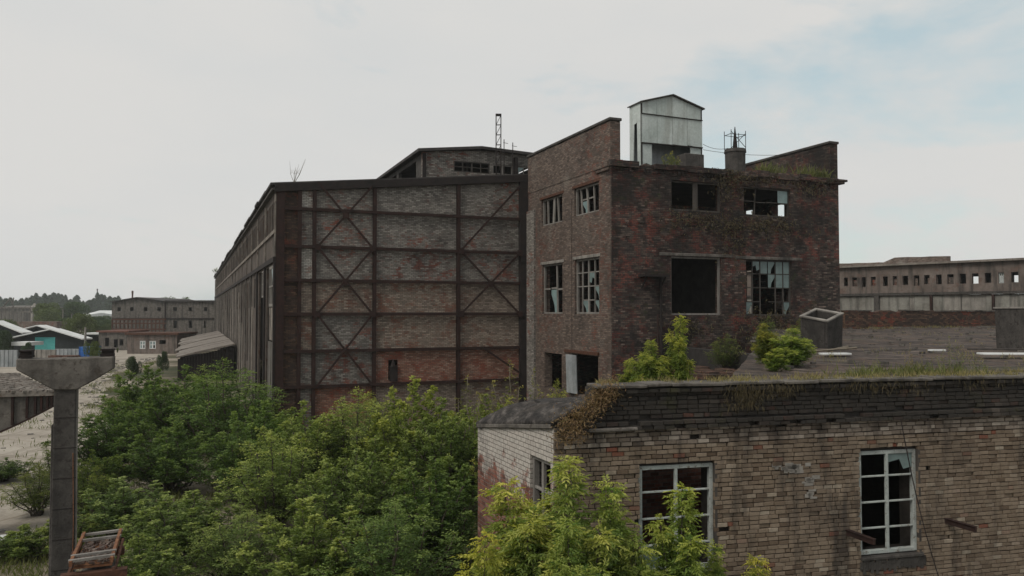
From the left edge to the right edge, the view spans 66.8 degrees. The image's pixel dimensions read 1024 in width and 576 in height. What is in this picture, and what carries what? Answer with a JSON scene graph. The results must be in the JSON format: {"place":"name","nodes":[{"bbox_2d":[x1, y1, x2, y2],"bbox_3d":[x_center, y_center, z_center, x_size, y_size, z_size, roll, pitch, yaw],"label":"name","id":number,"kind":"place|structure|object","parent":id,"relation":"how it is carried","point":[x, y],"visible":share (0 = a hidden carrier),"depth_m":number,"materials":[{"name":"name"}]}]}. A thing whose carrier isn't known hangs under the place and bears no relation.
{"place":"outdoors","nodes":[
{"label":"outdoors","id":0,"kind":"place"},
{"bbox_2d":[0,320,31,335],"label":"gabled shed","id":1,"kind":"structure","parent":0,"point":[13,330],"depth_m":111.87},
{"bbox_2d":[0,391,53,432],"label":"ruined girder deck","id":2,"kind":"structure","parent":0,"point":[17,408],"depth_m":22.29,"materials":[{"name":"concrete"}]},
{"bbox_2d":[0,373,53,392],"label":"rubble","id":3,"kind":"object","parent":2,"relation":"on","point":[14,382],"visible":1,"depth_m":24.05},
{"bbox_2d":[0,305,62,321],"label":"warehouse","id":4,"kind":"structure","parent":0,"point":[15,314],"depth_m":299.85,"materials":[{"name":"metal"}]},
{"bbox_2d":[16,321,66,329],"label":"brown brick wall","id":5,"kind":"structure","parent":0,"point":[55,324],"depth_m":169.85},
{"bbox_2d":[10,328,92,358],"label":"gabled shed","id":6,"kind":"structure","parent":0,"point":[56,338],"depth_m":103.82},
{"bbox_2d":[35,337,54,349],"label":"door","id":7,"kind":"structure","parent":6,"relation":"in","point":[49,342],"depth_m":103.78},
{"bbox_2d":[0,350,168,561],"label":"road","id":8,"kind":"structure","parent":0,"point":[12,520],"depth_m":38.64,"materials":[{"name":"concrete"}]},
{"bbox_2d":[0,329,14,349],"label":"broadleaf tree","id":9,"kind":"object","parent":8,"relation":"on","point":[6,339],"visible":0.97,"depth_m":99.27,"materials":[{"name":"green plant"}]},
{"bbox_2d":[0,350,17,366],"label":"metal fence","id":10,"kind":"object","parent":8,"relation":"on","point":[8,358],"visible":0.91,"depth_m":91.78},
{"bbox_2d":[0,457,36,481],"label":"leafy shrub tree","id":11,"kind":"object","parent":8,"relation":"on","point":[8,470],"visible":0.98,"depth_m":29.80,"materials":[{"name":"green plant"}]},
{"bbox_2d":[0,463,49,515],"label":"leafy shrub tree","id":12,"kind":"object","parent":8,"relation":"on","point":[39,496],"visible":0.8,"depth_m":24.55,"materials":[{"name":"green plant"}]},
{"bbox_2d":[26,443,86,486],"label":"leafy shrub tree","id":13,"kind":"object","parent":8,"relation":"on","point":[48,452],"visible":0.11,"depth_m":27.49,"materials":[{"name":"green plant"}]},
{"bbox_2d":[0,358,154,532],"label":"rubble","id":14,"kind":"object","parent":8,"relation":"on","point":[2,530],"visible":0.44,"depth_m":62.56,"materials":[{"name":"concrete"}]},
{"bbox_2d":[0,360,158,506],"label":"road weeds","id":15,"kind":"object","parent":8,"relation":"on","point":[92,392],"visible":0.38,"depth_m":52.71,"materials":[{"name":"green plant"}]},
{"bbox_2d":[83,341,100,355],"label":"broadleaf tree","id":16,"kind":"object","parent":8,"relation":"on","point":[94,349],"visible":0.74,"depth_m":83.72,"materials":[{"name":"green plant"}]},
{"bbox_2d":[77,449,146,496],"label":"leafy shrub tree","id":17,"kind":"object","parent":8,"relation":"on","point":[110,471],"visible":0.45,"depth_m":26.71,"materials":[{"name":"green plant"}]},
{"bbox_2d":[96,330,148,349],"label":"grey outbuilding","id":18,"kind":"structure","parent":8,"relation":"on","point":[115,339],"depth_m":131.81,"materials":[{"name":"concrete"}]},
{"bbox_2d":[125,332,197,353],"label":"brick gatehouse","id":19,"kind":"object","parent":8,"relation":"on","point":[149,342],"visible":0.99,"depth_m":120.80,"materials":[{"name":"brown brick"}]},
{"bbox_2d":[60,528,127,575],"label":"rusty platform","id":20,"kind":"structure","parent":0,"point":[94,556],"depth_m":9.66,"materials":[{"name":"rusty steel"},{"name":"grey wood"}]},
{"bbox_2d":[110,297,213,334],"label":"grey works building","id":21,"kind":"structure","parent":0,"point":[183,315],"depth_m":159.91,"materials":[{"name":"concrete"}]},
{"bbox_2d":[0,330,477,575],"bbox_3d":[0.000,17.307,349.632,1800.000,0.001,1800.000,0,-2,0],"label":"ground","id":22,"kind":"structure","parent":0,"point":[170,373],"depth_m":29.25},
{"bbox_2d":[0,298,33,321],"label":"pipe gantry","id":23,"kind":"object","parent":22,"relation":"on","point":[13,307],"visible":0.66,"depth_m":269.75,"materials":[{"name":"metal"}]},
{"bbox_2d":[0,523,48,560],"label":"leafy shrub tree","id":24,"kind":"object","parent":22,"relation":"on","point":[14,542],"visible":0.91,"depth_m":20.15,"materials":[{"name":"green plant"}]},
{"bbox_2d":[32,302,61,320],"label":"broadleaf tree","id":25,"kind":"object","parent":22,"relation":"on","point":[46,312],"visible":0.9,"depth_m":207.90,"materials":[{"name":"green plant"}]},
{"bbox_2d":[16,348,114,575],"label":"concrete gantry column","id":26,"kind":"structure","parent":22,"relation":"on","point":[65,379],"depth_m":15.92,"materials":[{"name":"grey concrete"}]},
{"bbox_2d":[22,513,109,553],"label":"leafy shrub tree","id":27,"kind":"object","parent":22,"relation":"on","point":[86,527],"visible":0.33,"depth_m":20.87,"materials":[{"name":"green plant"}]},
{"bbox_2d":[54,301,90,318],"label":"broadleaf tree","id":28,"kind":"object","parent":22,"relation":"on","point":[69,308],"visible":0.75,"depth_m":237.78,"materials":[{"name":"green plant"}]},
{"bbox_2d":[61,313,95,334],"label":"broadleaf tree","id":29,"kind":"object","parent":22,"relation":"on","point":[78,323],"visible":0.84,"depth_m":149.59,"materials":[{"name":"green plant"}]},
{"bbox_2d":[77,458,113,518],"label":"leafy shrub tree","id":30,"kind":"object","parent":22,"relation":"on","point":[80,503],"visible":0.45,"depth_m":23.73,"materials":[{"name":"green plant"}]},
{"bbox_2d":[38,400,171,469],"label":"leafy shrub tree","id":31,"kind":"object","parent":22,"relation":"on","point":[116,441],"visible":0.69,"depth_m":30.49,"materials":[{"name":"green plant"}]},
{"bbox_2d":[77,476,182,540],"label":"leafy shrub tree","id":32,"kind":"object","parent":22,"relation":"on","point":[108,515],"visible":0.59,"depth_m":22.03,"materials":[{"name":"green plant"}]},
{"bbox_2d":[125,356,141,375],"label":"broadleaf tree","id":33,"kind":"object","parent":22,"relation":"on","point":[132,364],"visible":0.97,"depth_m":69.72,"materials":[{"name":"green plant"}]},
{"bbox_2d":[97,363,174,445],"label":"leafy shrub tree","id":34,"kind":"object","parent":22,"relation":"on","point":[126,393],"visible":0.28,"depth_m":37.48,"materials":[{"name":"green plant"}]},
{"bbox_2d":[111,319,165,331],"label":"pipe rack","id":35,"kind":"object","parent":22,"relation":"on","point":[139,323],"visible":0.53,"depth_m":156.73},
{"bbox_2d":[115,533,204,575],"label":"leafy shrub tree","id":36,"kind":"object","parent":22,"relation":"on","point":[148,565],"visible":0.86,"depth_m":16.93,"materials":[{"name":"green plant"}]},
{"bbox_2d":[111,420,224,494],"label":"leafy shrub tree","id":37,"kind":"object","parent":22,"relation":"on","point":[164,455],"visible":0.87,"depth_m":27.39,"materials":[{"name":"green plant"}]},
{"bbox_2d":[118,364,246,453],"bbox_3d":[-15.641,5.589,35.589,5.618,4.111,5.970,-1,-2,17],"label":"leafy shrub tree","id":38,"kind":"object","parent":22,"relation":"on","point":[162,414],"visible":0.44,"depth_m":35.02,"materials":[{"name":"green plant"}]},
{"bbox_2d":[114,489,269,562],"bbox_3d":[-8.437,6.205,20.686,3.889,1.913,4.133,1,-2,-27],"label":"leafy shrub tree","id":39,"kind":"object","parent":22,"relation":"on","point":[186,520],"visible":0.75,"depth_m":20.04,"materials":[{"name":"green plant"}]},
{"bbox_2d":[175,331,234,380],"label":"lean to shed","id":40,"kind":"object","parent":22,"relation":"on","point":[200,343],"visible":0.78,"depth_m":75.08,"materials":[{"name":"black metal"}]},
{"bbox_2d":[172,364,248,414],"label":"leafy shrub tree","id":41,"kind":"object","parent":22,"relation":"on","point":[205,367],"visible":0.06,"depth_m":39.66,"materials":[{"name":"green plant"}]},
{"bbox_2d":[174,420,290,501],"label":"leafy shrub tree","id":42,"kind":"object","parent":22,"relation":"on","point":[226,460],"visible":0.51,"depth_m":26.19,"materials":[{"name":"green plant"}]},
{"bbox_2d":[169,509,297,575],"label":"leafy shrub tree","id":43,"kind":"object","parent":22,"relation":"on","point":[231,566],"visible":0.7,"depth_m":18.10,"materials":[{"name":"green plant"}]},
{"bbox_2d":[166,357,301,453],"bbox_3d":[-11.706,5.235,32.890,5.450,4.648,5.254,1,-2,-24],"label":"leafy shrub tree","id":44,"kind":"object","parent":22,"relation":"on","point":[219,425],"visible":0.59,"depth_m":32.53,"materials":[{"name":"green plant"}]},
{"bbox_2d":[0,403,477,575],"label":"ground weeds","id":45,"kind":"object","parent":22,"relation":"on","point":[21,564],"visible":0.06,"depth_m":20.12,"materials":[{"name":"green plant"}]},
{"bbox_2d":[210,398,289,457],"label":"leafy shrub tree","id":46,"kind":"object","parent":22,"relation":"on","point":[256,420],"visible":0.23,"depth_m":29.66,"materials":[{"name":"green plant"}]},
{"bbox_2d":[211,430,335,533],"bbox_3d":[-7.017,5.680,22.925,3.503,3.116,3.634,1,-2,-22],"label":"leafy shrub tree","id":47,"kind":"object","parent":22,"relation":"on","point":[277,500],"visible":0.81,"depth_m":22.48,"materials":[{"name":"green plant"}]},
{"bbox_2d":[232,402,317,444],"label":"leafy shrub tree","id":48,"kind":"object","parent":22,"relation":"on","point":[276,407],"visible":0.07,"depth_m":32.99,"materials":[{"name":"green plant"}]},
{"bbox_2d":[233,399,368,501],"bbox_3d":[-6.558,5.548,26.368,4.105,3.613,4.363,-2,-2,41],"label":"leafy shrub tree","id":49,"kind":"object","parent":22,"relation":"on","point":[292,430],"visible":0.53,"depth_m":25.90,"materials":[{"name":"green plant"}]},
{"bbox_2d":[235,496,386,575],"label":"leafy shrub tree","id":50,"kind":"object","parent":22,"relation":"on","point":[295,561],"visible":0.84,"depth_m":16.75,"materials":[{"name":"green plant"}]},
{"bbox_2d":[298,386,394,492],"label":"leafy shrub tree","id":51,"kind":"object","parent":22,"relation":"on","point":[350,424],"visible":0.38,"depth_m":26.47,"materials":[{"name":"green plant"}]},
{"bbox_2d":[282,435,431,547],"bbox_3d":[-4.258,5.596,21.131,4.133,3.184,3.889,0,-2,4],"label":"leafy shrub tree","id":52,"kind":"object","parent":22,"relation":"on","point":[360,493],"visible":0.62,"depth_m":20.52,"materials":[{"name":"green plant"}]},
{"bbox_2d":[214,174,527,430],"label":"long factory hall","id":53,"kind":"structure","parent":22,"relation":"on","point":[328,293],"depth_m":45.09,"materials":[{"name":"brick"}]},
{"bbox_2d":[377,146,532,178],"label":"roof lantern","id":54,"kind":"object","parent":53,"relation":"on","point":[451,161],"visible":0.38,"depth_m":48.34,"materials":[{"name":"grey brick"}]},
{"bbox_2d":[496,114,500,174],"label":"lattice mast","id":55,"kind":"object","parent":53,"relation":"on","point":[498,144],"visible":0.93,"depth_m":47.87,"materials":[{"name":"black metal"}]},
{"bbox_2d":[342,392,403,443],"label":"leafy shrub tree","id":56,"kind":"object","parent":22,"relation":"on","point":[386,414],"visible":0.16,"depth_m":32.73,"materials":[{"name":"green plant"}]},
{"bbox_2d":[302,499,469,575],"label":"leafy shrub tree","id":57,"kind":"object","parent":22,"relation":"on","point":[406,566],"visible":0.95,"depth_m":16.11,"materials":[{"name":"green plant"}]},
{"bbox_2d":[355,375,463,498],"bbox_3d":[-3.328,5.186,26.585,4.051,4.353,3.259,1,-2,-33],"label":"leafy shrub tree","id":58,"kind":"object","parent":22,"relation":"on","point":[383,427],"visible":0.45,"depth_m":26.06,"materials":[{"name":"green plant"}]},
{"bbox_2d":[376,456,477,575],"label":"leafy shrub tree","id":59,"kind":"object","parent":22,"relation":"on","point":[448,517],"visible":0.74,"depth_m":19.00,"materials":[{"name":"green plant"}]},
{"bbox_2d":[380,397,477,510],"bbox_3d":[-1.754,5.364,24.478,4.363,3.869,4.105,-1,-2,19],"label":"leafy shrub tree","id":60,"kind":"object","parent":22,"relation":"on","point":[457,457],"visible":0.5,"depth_m":24.31,"materials":[{"name":"green plant"}]},
{"bbox_2d":[443,374,492,492],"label":"airy sapling","id":61,"kind":"object","parent":22,"relation":"on","point":[478,413],"visible":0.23,"depth_m":27.30,"materials":[{"name":"green plant"}]},
{"bbox_2d":[447,393,502,471],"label":"leafy shrub tree","id":62,"kind":"object","parent":22,"relation":"on","point":[464,415],"visible":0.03,"depth_m":30.67,"materials":[{"name":"green plant"}]},
{"bbox_2d":[454,527,503,575],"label":"ash leaved maple","id":63,"kind":"object","parent":22,"relation":"on","point":[490,564],"visible":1,"depth_m":11.09,"materials":[{"name":"green plant"}]},
{"bbox_2d":[473,359,525,423],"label":"airy sapling","id":64,"kind":"object","parent":22,"relation":"on","point":[492,395],"visible":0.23,"depth_m":27.99,"materials":[{"name":"green plant"}]},
{"bbox_2d":[450,476,550,575],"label":"ash leaved maple","id":65,"kind":"object","parent":22,"relation":"on","point":[503,557],"visible":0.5,"depth_m":12.32,"materials":[{"name":"green plant"}]},
{"bbox_2d":[497,455,632,575],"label":"ash leaved maple","id":66,"kind":"object","parent":22,"relation":"on","point":[565,503],"visible":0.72,"depth_m":12.00,"materials":[{"name":"green plant"}]},
{"bbox_2d":[543,511,614,575],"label":"ash leaved maple","id":67,"kind":"object","parent":22,"relation":"on","point":[566,568],"visible":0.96,"depth_m":11.36,"materials":[{"name":"green plant"}]},
{"bbox_2d":[579,474,661,575],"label":"ash leaved maple","id":68,"kind":"object","parent":22,"relation":"on","point":[610,521],"visible":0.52,"depth_m":12.45,"materials":[{"name":"green plant"}]},
{"bbox_2d":[611,528,675,575],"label":"ash leaved maple","id":69,"kind":"object","parent":22,"relation":"on","point":[636,538],"visible":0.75,"depth_m":12.44,"materials":[{"name":"green plant"}]},
{"bbox_2d":[638,481,716,575],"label":"ash leaved maple","id":70,"kind":"object","parent":22,"relation":"on","point":[668,549],"visible":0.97,"depth_m":13.00,"materials":[{"name":"green plant"}]},
{"bbox_2d":[527,117,847,421],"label":"brick tower building","id":71,"kind":"structure","parent":22,"relation":"on","point":[604,288],"depth_m":41.76,"materials":[{"name":"brick"}]},
{"bbox_2d":[543,195,561,225],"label":"window","id":72,"kind":"structure","parent":71,"relation":"in","point":[557,197],"depth_m":44.78,"materials":[{"name":"grey wood"}]},
{"bbox_2d":[544,263,561,313],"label":"window","id":73,"kind":"structure","parent":71,"relation":"in","point":[555,293],"depth_m":44.59,"materials":[{"name":"grey wood"}]},
{"bbox_2d":[566,354,577,393],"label":"door","id":74,"kind":"structure","parent":71,"relation":"in","point":[571,360],"depth_m":41.67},
{"bbox_2d":[576,182,598,215],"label":"window","id":75,"kind":"structure","parent":71,"relation":"in","point":[586,205],"depth_m":40.99,"materials":[{"name":"grey wood"}]},
{"bbox_2d":[577,257,598,313],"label":"window","id":76,"kind":"structure","parent":71,"relation":"in","point":[586,303],"depth_m":40.64,"materials":[{"name":"grey wood"}]},
{"bbox_2d":[627,94,704,164],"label":"roof hut","id":77,"kind":"object","parent":71,"relation":"on","point":[661,127],"visible":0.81,"depth_m":46.14,"materials":[{"name":"metal"}]},
{"bbox_2d":[676,153,703,166],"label":"roof block","id":78,"kind":"structure","parent":71,"relation":"on","point":[686,159],"depth_m":42.99,"materials":[{"name":"concrete"}]},
{"bbox_2d":[671,180,719,212],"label":"window","id":79,"kind":"structure","parent":71,"relation":"in","point":[694,184],"depth_m":40.31,"materials":[{"name":"grey wood"}]},
{"bbox_2d":[671,256,719,314],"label":"window","id":80,"kind":"structure","parent":71,"relation":"in","point":[718,260],"depth_m":40.56,"materials":[{"name":"grey wood"}]},
{"bbox_2d":[620,167,836,342],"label":"creeper","id":81,"kind":"object","parent":71,"relation":"attached to","point":[768,222],"visible":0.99,"depth_m":41.05,"materials":[{"name":"green plant"}]},
{"bbox_2d":[724,147,745,171],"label":"brick chimney","id":82,"kind":"object","parent":71,"relation":"on","point":[735,159],"visible":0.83,"depth_m":43.44,"materials":[{"name":"brick"}]},
{"bbox_2d":[744,187,788,217],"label":"window","id":83,"kind":"structure","parent":71,"relation":"in","point":[782,195],"depth_m":42.41,"materials":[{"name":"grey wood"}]},
{"bbox_2d":[746,260,790,315],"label":"window","id":84,"kind":"structure","parent":71,"relation":"in","point":[781,276],"depth_m":42.14,"materials":[{"name":"white wood"}]},
{"bbox_2d":[752,160,836,178],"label":"grass","id":85,"kind":"structure","parent":71,"relation":"on","point":[815,173],"depth_m":43.02,"materials":[{"name":"green plant"}]},
{"bbox_2d":[691,538,728,575],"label":"ash leaved maple","id":86,"kind":"object","parent":22,"relation":"on","point":[715,565],"visible":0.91,"depth_m":13.03,"materials":[{"name":"green plant"}]},
{"bbox_2d":[476,310,1023,575],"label":"brick workshop","id":87,"kind":"structure","parent":22,"relation":"on","point":[815,480],"depth_m":15.74,"materials":[{"name":"brick"}]},
{"bbox_2d":[533,456,550,520],"bbox_3d":[0.634,3.847,14.726,0.120,1.212,0.922,1,-2,-22],"label":"window","id":88,"kind":"structure","parent":87,"relation":"in","point":[536,461],"depth_m":15.07,"materials":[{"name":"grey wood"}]},
{"bbox_2d":[546,372,629,455],"bbox_3d":[1.408,2.308,14.104,1.649,1.558,0.421,1,-2,-17],"label":"dry creeper","id":89,"kind":"object","parent":87,"relation":"attached to","point":[588,410],"visible":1,"depth_m":14.11,"materials":[{"name":"brown plant"}]},
{"bbox_2d":[625,339,673,381],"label":"ash leaved maple","id":90,"kind":"object","parent":87,"relation":"on","point":[656,369],"visible":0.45,"depth_m":17.26,"materials":[{"name":"green plant"}]},
{"bbox_2d":[638,462,712,570],"bbox_3d":[3.110,4.359,14.781,1.542,1.992,0.100,0,-2,-14],"label":"window","id":91,"kind":"structure","parent":87,"relation":"in","point":[709,465],"depth_m":14.80,"materials":[{"name":"grey paint"}]},
{"bbox_2d":[659,313,696,380],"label":"ash leaved maple","id":92,"kind":"object","parent":87,"relation":"on","point":[681,365],"visible":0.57,"depth_m":17.46,"materials":[{"name":"green plant"}]},
{"bbox_2d":[662,366,735,379],"bbox_3d":[8.293,5.420,31.879,6.385,4.135,4.752,0,-2,0],"label":"rubble","id":93,"kind":"object","parent":87,"relation":"on","point":[702,372],"visible":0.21,"depth_m":30.85,"materials":[{"name":"concrete"}]},
{"bbox_2d":[705,334,742,367],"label":"leafy shrub tree","id":94,"kind":"object","parent":93,"relation":"on","point":[724,360],"visible":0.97,"depth_m":33.84,"materials":[{"name":"green plant"}]},
{"bbox_2d":[751,323,779,363],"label":"ash leaved maple","id":95,"kind":"object","parent":87,"relation":"on","point":[765,347],"visible":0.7,"depth_m":19.85,"materials":[{"name":"green plant"}]},
{"bbox_2d":[761,348,790,371],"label":"ash leaved maple","id":96,"kind":"object","parent":87,"relation":"on","point":[777,363],"visible":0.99,"depth_m":17.89,"materials":[{"name":"green plant"}]},
{"bbox_2d":[768,328,816,365],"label":"ash leaved maple","id":97,"kind":"object","parent":87,"relation":"on","point":[793,350],"visible":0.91,"depth_m":19.28,"materials":[{"name":"green plant"}]},
{"bbox_2d":[595,367,1023,384],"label":"grass","id":98,"kind":"structure","parent":87,"relation":"on","point":[747,378],"depth_m":15.72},
{"bbox_2d":[799,308,843,348],"bbox_3d":[10.685,1.512,26.793,1.476,1.283,1.476,-6,15,0],"label":"concrete shaft","id":99,"kind":"object","parent":87,"relation":"on","point":[821,328],"visible":0.83,"depth_m":26.46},
{"bbox_2d":[723,377,1023,414],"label":"hanging grass","id":100,"kind":"structure","parent":87,"relation":"hanging from","point":[756,393],"depth_m":15.05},
{"bbox_2d":[726,324,1023,378],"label":"roof grass","id":101,"kind":"structure","parent":87,"relation":"on","point":[832,355],"depth_m":22.18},
{"bbox_2d":[750,326,1023,368],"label":"rubble","id":102,"kind":"object","parent":87,"relation":"on","point":[890,348],"visible":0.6,"depth_m":30.54,"materials":[{"name":"concrete"}]},
{"bbox_2d":[857,448,916,554],"bbox_3d":[7.677,4.369,15.929,1.384,2.082,0.100,0,-2,-14],"label":"window","id":103,"kind":"structure","parent":87,"relation":"in","point":[890,455],"depth_m":15.94,"materials":[{"name":"grey paint"}]},
{"bbox_2d":[820,358,993,376],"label":"roof weeds","id":104,"kind":"object","parent":87,"relation":"on","point":[900,369],"visible":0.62,"depth_m":17.00,"materials":[{"name":"green plant"}]},
{"bbox_2d":[993,307,1023,350],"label":"concrete shaft","id":105,"kind":"object","parent":87,"relation":"on","point":[1009,323],"visible":0.83,"depth_m":25.86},
{"bbox_2d":[741,553,771,575],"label":"ash leaved maple","id":106,"kind":"object","parent":22,"relation":"on","point":[758,569],"visible":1,"depth_m":12.52,"materials":[{"name":"green plant"}]},
{"bbox_2d":[0,0,1023,301],"label":"sky","id":107,"kind":"structure","parent":0,"point":[139,139],"materials":[{"name":"white"}]},
{"bbox_2d":[747,258,1023,313],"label":"long ruined building","id":108,"kind":"structure","parent":0,"point":[996,285],"depth_m":69.09,"materials":[{"name":"concrete"}]},
{"bbox_2d":[839,256,953,296],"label":"brick roof house","id":109,"kind":"structure","parent":0,"point":[918,259],"depth_m":85.93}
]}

